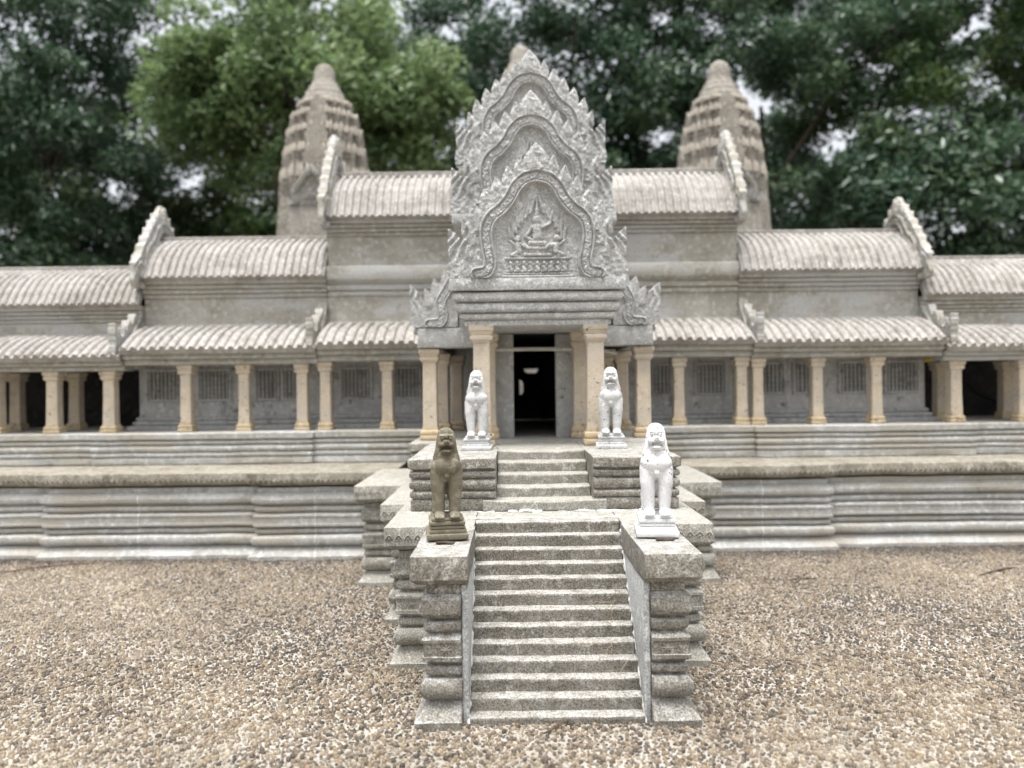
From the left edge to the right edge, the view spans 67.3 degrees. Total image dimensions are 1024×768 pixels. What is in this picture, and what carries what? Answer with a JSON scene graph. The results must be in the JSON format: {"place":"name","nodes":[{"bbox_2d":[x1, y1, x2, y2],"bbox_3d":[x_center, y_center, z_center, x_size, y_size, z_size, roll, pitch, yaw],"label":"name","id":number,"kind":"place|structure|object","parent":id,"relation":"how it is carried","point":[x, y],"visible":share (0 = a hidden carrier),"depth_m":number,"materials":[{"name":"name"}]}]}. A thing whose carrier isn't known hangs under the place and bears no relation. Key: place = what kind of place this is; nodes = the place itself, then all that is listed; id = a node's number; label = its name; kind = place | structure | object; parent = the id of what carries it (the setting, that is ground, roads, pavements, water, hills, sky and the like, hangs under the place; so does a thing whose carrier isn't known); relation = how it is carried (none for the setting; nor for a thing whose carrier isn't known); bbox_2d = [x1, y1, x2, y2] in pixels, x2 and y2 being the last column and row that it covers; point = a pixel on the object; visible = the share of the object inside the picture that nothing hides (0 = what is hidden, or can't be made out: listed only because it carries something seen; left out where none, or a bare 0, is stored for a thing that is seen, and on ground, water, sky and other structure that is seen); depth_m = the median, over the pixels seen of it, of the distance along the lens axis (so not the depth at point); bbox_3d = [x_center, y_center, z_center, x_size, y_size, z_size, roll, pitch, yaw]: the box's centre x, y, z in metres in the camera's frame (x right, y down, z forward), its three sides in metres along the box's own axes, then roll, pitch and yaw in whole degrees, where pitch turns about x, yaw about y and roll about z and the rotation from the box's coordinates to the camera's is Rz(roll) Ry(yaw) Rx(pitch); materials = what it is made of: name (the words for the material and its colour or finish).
{"place":"outdoors","nodes":[
{"label":"outdoors","id":0,"kind":"place"},
{"bbox_2d":[276,64,369,235],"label":"temple tower","id":1,"kind":"structure","parent":0,"point":[321,115],"depth_m":4.13,"materials":[{"name":"stone"}]},
{"bbox_2d":[0,544,1023,767],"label":"ground","id":2,"kind":"structure","parent":0,"point":[528,753],"depth_m":1.42,"materials":[{"name":"beige gravel"}]},
{"bbox_2d":[0,563,94,572],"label":"stem","id":3,"kind":"object","parent":2,"relation":"on","point":[45,566],"visible":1,"depth_m":2.38,"materials":[{"name":"brown wood"}]},
{"bbox_2d":[0,0,224,266],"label":"broadleaf tree","id":4,"kind":"object","parent":2,"relation":"on","point":[47,224],"visible":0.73,"depth_m":8.02,"materials":[{"name":"green plant"}]},
{"bbox_2d":[0,65,262,264],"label":"broadleaf tree","id":5,"kind":"object","parent":2,"relation":"on","point":[115,199],"visible":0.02,"depth_m":10.60,"materials":[{"name":"green plant"}]},
{"bbox_2d":[101,135,277,261],"bbox_3d":[-3.256,-1.287,9.789,3.759,3.897,2.113,-1,0,0],"label":"broadleaf tree","id":6,"kind":"object","parent":2,"relation":"on","point":[186,213],"visible":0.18,"depth_m":9.29,"materials":[{"name":"green plant"}]},
{"bbox_2d":[0,462,407,560],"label":"terrace wall","id":7,"kind":"structure","parent":2,"relation":"on","point":[283,511],"depth_m":2.49,"materials":[{"name":"stone"}]},
{"bbox_2d":[0,426,422,465],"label":"gallery plinth","id":8,"kind":"structure","parent":7,"relation":"on","point":[36,446],"depth_m":2.76,"materials":[{"name":"stone"}]},
{"bbox_2d":[0,266,153,433],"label":"gallery","id":9,"kind":"object","parent":8,"relation":"on","point":[63,369],"visible":0.79,"depth_m":2.94,"materials":[{"name":"stone"}]},
{"bbox_2d":[107,206,339,431],"bbox_3d":[-1.091,-0.272,3.042,0.834,0.896,0.598,-1,0,0],"label":"gallery","id":10,"kind":"object","parent":8,"relation":"on","point":[217,340],"visible":0.94,"depth_m":2.95,"materials":[{"name":"stone"}]},
{"bbox_2d":[145,369,179,401],"bbox_3d":[-1.368,0.006,3.024,0.144,0.129,0.013,-1,0,0],"label":"window","id":11,"kind":"structure","parent":10,"relation":"in","point":[160,384],"depth_m":3.02,"materials":[{"name":"stone"}]},
{"bbox_2d":[196,368,231,401],"bbox_3d":[-1.171,0.004,3.024,0.137,0.129,0.013,-1,0,0],"label":"window","id":12,"kind":"structure","parent":10,"relation":"in","point":[212,384],"depth_m":3.02,"materials":[{"name":"stone"}]},
{"bbox_2d":[254,368,279,400],"bbox_3d":[-0.963,0.001,3.024,0.100,0.129,0.013,-1,0,0],"label":"window","id":13,"kind":"structure","parent":10,"relation":"in","point":[266,383],"depth_m":3.02,"materials":[{"name":"stone"}]},
{"bbox_2d":[281,368,296,400],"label":"window","id":14,"kind":"structure","parent":10,"relation":"in","point":[288,376],"depth_m":3.02,"materials":[{"name":"stone"}]},
{"bbox_2d":[304,135,472,429],"bbox_3d":[-0.343,-0.420,3.042,0.812,1.173,0.597,-1,0,0],"label":"gallery","id":15,"kind":"object","parent":8,"relation":"on","point":[387,235],"visible":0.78,"depth_m":2.95,"materials":[{"name":"stone"}]},
{"bbox_2d":[339,367,372,399],"bbox_3d":[-0.613,-0.003,3.024,0.129,0.129,0.013,-1,0,0],"label":"window","id":16,"kind":"structure","parent":15,"relation":"in","point":[356,382],"depth_m":3.02,"materials":[{"name":"stone"}]},
{"bbox_2d":[393,366,421,398],"bbox_3d":[-0.412,-0.005,3.024,0.111,0.129,0.013,-1,0,0],"label":"window","id":17,"kind":"structure","parent":15,"relation":"in","point":[407,379],"depth_m":3.02,"materials":[{"name":"stone"}]},
{"bbox_2d":[119,0,476,204],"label":"broadleaf tree","id":18,"kind":"object","parent":2,"relation":"on","point":[272,57],"visible":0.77,"depth_m":7.19,"materials":[{"name":"green plant"}]},
{"bbox_2d":[262,0,469,207],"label":"broadleaf tree","id":19,"kind":"object","parent":2,"relation":"on","point":[413,39],"visible":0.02,"depth_m":10.00,"materials":[{"name":"green plant"}]},
{"bbox_2d":[354,465,721,669],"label":"entrance terrace","id":20,"kind":"structure","parent":2,"relation":"on","point":[394,526],"depth_m":1.63,"materials":[{"name":"stone"}]},
{"bbox_2d":[407,419,680,510],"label":"entrance platform","id":21,"kind":"structure","parent":20,"relation":"on","point":[536,464],"depth_m":1.71,"materials":[{"name":"stone"}]},
{"bbox_2d":[461,370,493,450],"bbox_3d":[-0.085,0.064,1.901,0.074,0.194,0.107,-1,0,2],"label":"lion statue","id":22,"kind":"object","parent":21,"relation":"on","point":[476,404],"visible":1,"depth_m":1.86,"materials":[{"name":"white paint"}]},
{"bbox_2d":[410,50,660,445],"bbox_3d":[0.063,-0.419,2.690,0.724,1.161,1.551,-1,0,0],"label":"entrance porch","id":23,"kind":"object","parent":21,"relation":"on","point":[535,275],"visible":0.98,"depth_m":2.14,"materials":[{"name":"grey stone"}]},
{"bbox_2d":[596,367,626,448],"bbox_3d":[0.244,0.057,1.907,0.074,0.198,0.108,-1,0,6],"label":"lion statue","id":24,"kind":"object","parent":21,"relation":"on","point":[610,401],"visible":1,"depth_m":1.86,"materials":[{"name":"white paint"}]},
{"bbox_2d":[410,515,702,730],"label":"stone staircase","id":25,"kind":"structure","parent":2,"relation":"on","point":[506,612],"depth_m":1.30,"materials":[{"name":"grey stone"}]},
{"bbox_2d":[436,541,454,543],"bbox_3d":[-0.115,0.273,1.327,0.032,0.004,0.020,-1,0,0],"label":"wood shim","id":26,"kind":"object","parent":25,"relation":"on","point":[445,542],"visible":1,"depth_m":1.32,"materials":[{"name":"brown wood"}]},
{"bbox_2d":[426,427,468,540],"bbox_3d":[-0.120,0.175,1.393,0.073,0.195,0.106,-1,0,-7],"label":"lion statue","id":27,"kind":"object","parent":25,"relation":"on","point":[446,474],"visible":1,"depth_m":1.35,"materials":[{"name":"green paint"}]},
{"bbox_2d":[573,581,640,676],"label":"dry roots","id":28,"kind":"object","parent":25,"relation":"on","point":[609,623],"visible":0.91,"depth_m":1.34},
{"bbox_2d":[634,423,679,537],"bbox_3d":[0.260,0.169,1.394,0.074,0.198,0.109,-1,0,7],"label":"lion statue","id":29,"kind":"object","parent":25,"relation":"on","point":[656,470],"visible":1,"depth_m":1.35,"materials":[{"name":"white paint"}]},
{"bbox_2d":[655,537,674,540],"bbox_3d":[0.265,0.269,1.332,0.033,0.004,0.019,-1,0,0],"label":"wood shim","id":30,"kind":"object","parent":25,"relation":"on","point":[665,539],"visible":1,"depth_m":1.32,"materials":[{"name":"brown wood"}]},
{"bbox_2d":[545,720,568,733],"bbox_3d":[0.074,0.545,1.225,0.057,0.009,0.010,-1,0,-42],"label":"twig","id":31,"kind":"object","parent":2,"relation":"on","point":[557,724],"visible":1,"depth_m":1.22,"materials":[{"name":"brown wood"}]},
{"bbox_2d":[342,0,772,170],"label":"broadleaf tree","id":32,"kind":"object","parent":2,"relation":"on","point":[562,29],"visible":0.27,"depth_m":8.58,"materials":[{"name":"green plant"}]},
{"bbox_2d":[586,0,951,229],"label":"broadleaf tree","id":33,"kind":"object","parent":2,"relation":"on","point":[762,54],"visible":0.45,"depth_m":8.27,"materials":[{"name":"green plant"}]},
{"bbox_2d":[786,576,814,582],"bbox_3d":[0.799,0.537,2.115,0.084,0.005,0.034,-1,0,-19],"label":"stick","id":34,"kind":"object","parent":2,"relation":"on","point":[800,578],"visible":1,"depth_m":2.12,"materials":[{"name":"brown wood"}]},
{"bbox_2d":[681,454,1023,551],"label":"terrace wall","id":35,"kind":"structure","parent":2,"relation":"on","point":[793,503],"depth_m":2.54,"materials":[{"name":"stone"}]},
{"bbox_2d":[631,416,1023,457],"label":"gallery plinth","id":36,"kind":"structure","parent":35,"relation":"on","point":[973,435],"depth_m":2.76,"materials":[{"name":"stone"}]},
{"bbox_2d":[604,130,764,425],"bbox_3d":[0.484,-0.430,3.042,0.844,1.174,0.597,-1,0,0],"label":"gallery","id":37,"kind":"object","parent":36,"relation":"on","point":[681,224],"visible":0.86,"depth_m":2.95,"materials":[{"name":"stone"}]},
{"bbox_2d":[651,363,671,395],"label":"window","id":38,"kind":"structure","parent":37,"relation":"in","point":[660,374],"depth_m":3.02,"materials":[{"name":"stone"}]},
{"bbox_2d":[694,362,726,394],"bbox_3d":[0.781,-0.020,3.024,0.129,0.129,0.013,-1,0,0],"label":"window","id":39,"kind":"structure","parent":37,"relation":"in","point":[709,378],"depth_m":3.02,"materials":[{"name":"stone"}]},
{"bbox_2d":[728,197,958,424],"bbox_3d":[1.246,-0.301,3.042,0.824,0.896,0.598,-1,0,0],"label":"gallery","id":40,"kind":"object","parent":36,"relation":"on","point":[848,331],"visible":0.95,"depth_m":2.95,"materials":[{"name":"stone"}]},
{"bbox_2d":[763,362,785,394],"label":"window","id":41,"kind":"structure","parent":40,"relation":"in","point":[773,381],"depth_m":3.02,"materials":[{"name":"stone"}]},
{"bbox_2d":[792,361,808,393],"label":"window","id":42,"kind":"structure","parent":40,"relation":"in","point":[800,370],"depth_m":3.02,"materials":[{"name":"stone"}]},
{"bbox_2d":[838,361,867,393],"bbox_3d":[1.341,-0.027,3.024,0.115,0.129,0.013,-1,0,0],"label":"window","id":43,"kind":"structure","parent":40,"relation":"in","point":[852,378],"depth_m":3.02,"materials":[{"name":"stone"}]},
{"bbox_2d":[884,360,920,392],"bbox_3d":[1.534,-0.029,3.024,0.140,0.129,0.013,-1,0,0],"label":"window","id":44,"kind":"structure","parent":40,"relation":"in","point":[900,375],"depth_m":3.02,"materials":[{"name":"stone"}]},
{"bbox_2d":[909,255,1023,422],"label":"gallery","id":45,"kind":"object","parent":36,"relation":"on","point":[982,297],"visible":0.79,"depth_m":2.94,"materials":[{"name":"stone"}]},
{"bbox_2d":[923,358,934,361],"bbox_3d":[1.575,-0.091,2.898,0.040,0.014,0.024,-1,0,0],"label":"clip","id":46,"kind":"object","parent":45,"relation":"attached to","point":[927,359],"visible":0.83,"depth_m":2.89,"materials":[{"name":"yellow plastic"}]},
{"bbox_2d":[962,376,996,404],"bbox_3d":[1.986,0.040,3.200,0.249,0.152,0.022,-1,0,0],"label":"cable","id":47,"kind":"object","parent":45,"relation":"attached to","point":[970,386],"visible":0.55,"depth_m":3.19,"materials":[{"name":"black rubber"}]},
{"bbox_2d":[736,0,1012,229],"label":"broadleaf tree","id":48,"kind":"object","parent":2,"relation":"on","point":[772,117],"visible":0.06,"depth_m":10.77,"materials":[{"name":"green plant"}]},
{"bbox_2d":[768,106,1023,255],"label":"broadleaf tree","id":49,"kind":"object","parent":2,"relation":"on","point":[993,208],"visible":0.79,"depth_m":7.58,"materials":[{"name":"green plant"}]},
{"bbox_2d":[780,0,1023,250],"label":"broadleaf tree","id":50,"kind":"object","parent":2,"relation":"on","point":[926,82],"visible":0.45,"depth_m":8.08,"materials":[{"name":"green plant"}]},
{"bbox_2d":[979,567,1014,575],"bbox_3d":[1.379,0.529,2.183,0.180,0.008,0.006,-1,0,-29],"label":"stick","id":51,"kind":"object","parent":2,"relation":"on","point":[994,570],"visible":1,"depth_m":2.17,"materials":[{"name":"brown wood"}]},
{"bbox_2d":[0,0,1023,261],"label":"sky","id":52,"kind":"structure","parent":0,"point":[756,102],"materials":[{"name":"white"}]},
{"bbox_2d":[499,45,537,393],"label":"temple tower","id":53,"kind":"structure","parent":0,"point":[518,53],"depth_m":5.04,"materials":[{"name":"stone"}]},
{"bbox_2d":[677,60,771,230],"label":"temple tower","id":54,"kind":"structure","parent":0,"point":[720,104],"depth_m":4.14,"materials":[{"name":"stone"}]}
]}

